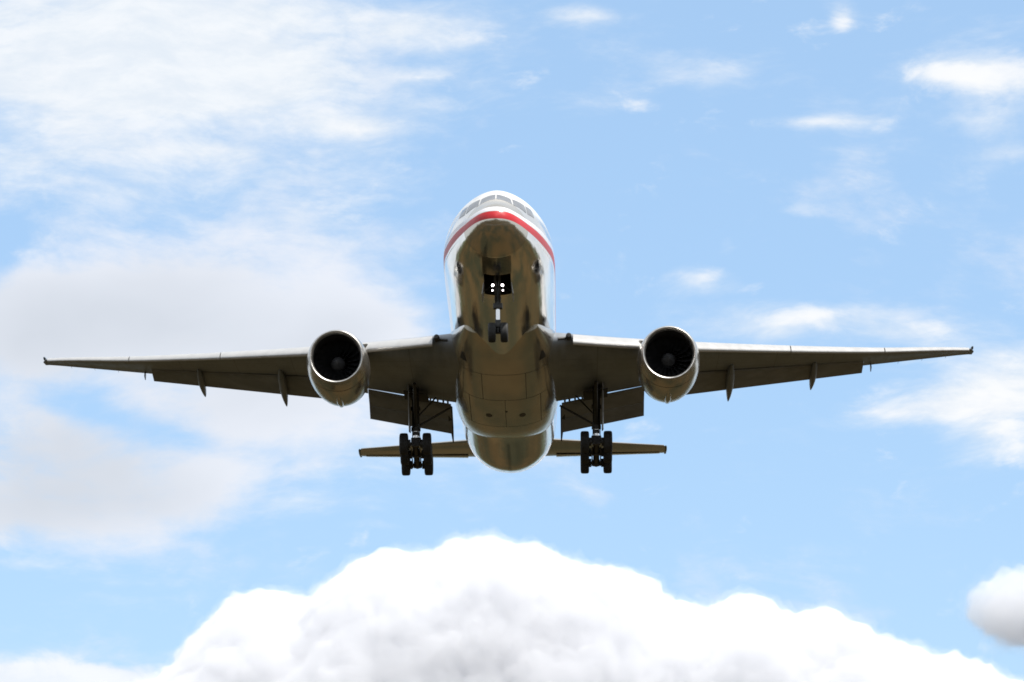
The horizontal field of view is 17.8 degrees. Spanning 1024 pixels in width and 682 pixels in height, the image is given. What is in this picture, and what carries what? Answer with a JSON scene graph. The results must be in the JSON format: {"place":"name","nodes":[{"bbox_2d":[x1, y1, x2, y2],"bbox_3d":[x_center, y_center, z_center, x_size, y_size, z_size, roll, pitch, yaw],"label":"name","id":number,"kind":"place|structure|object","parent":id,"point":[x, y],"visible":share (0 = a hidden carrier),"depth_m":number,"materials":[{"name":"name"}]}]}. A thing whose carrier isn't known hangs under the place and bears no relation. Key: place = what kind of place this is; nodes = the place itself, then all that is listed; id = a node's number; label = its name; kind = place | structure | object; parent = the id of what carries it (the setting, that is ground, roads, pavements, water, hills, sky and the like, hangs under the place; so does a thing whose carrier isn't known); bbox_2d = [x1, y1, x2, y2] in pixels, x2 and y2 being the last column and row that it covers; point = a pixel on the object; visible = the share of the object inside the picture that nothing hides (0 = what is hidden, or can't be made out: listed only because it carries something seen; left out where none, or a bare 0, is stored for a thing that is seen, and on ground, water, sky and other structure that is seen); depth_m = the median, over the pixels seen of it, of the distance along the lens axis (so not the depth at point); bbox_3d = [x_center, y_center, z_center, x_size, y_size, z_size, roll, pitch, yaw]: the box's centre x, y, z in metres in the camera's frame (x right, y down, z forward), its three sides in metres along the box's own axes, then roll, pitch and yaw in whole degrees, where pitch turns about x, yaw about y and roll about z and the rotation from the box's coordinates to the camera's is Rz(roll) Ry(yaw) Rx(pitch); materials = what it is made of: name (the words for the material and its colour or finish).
{"place":"outdoors","nodes":[
{"label":"outdoors","id":0,"kind":"place"},
{"bbox_2d":[43,191,973,475],"bbox_3d":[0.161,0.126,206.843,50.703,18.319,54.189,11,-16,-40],"label":"airliner","id":1,"kind":"object","parent":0,"point":[505,367],"visible":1,"depth_m":196.88,"materials":[{"name":"metal"}]},
{"bbox_2d":[0,0,1023,681],"label":"sky","id":2,"kind":"structure","parent":0,"point":[177,176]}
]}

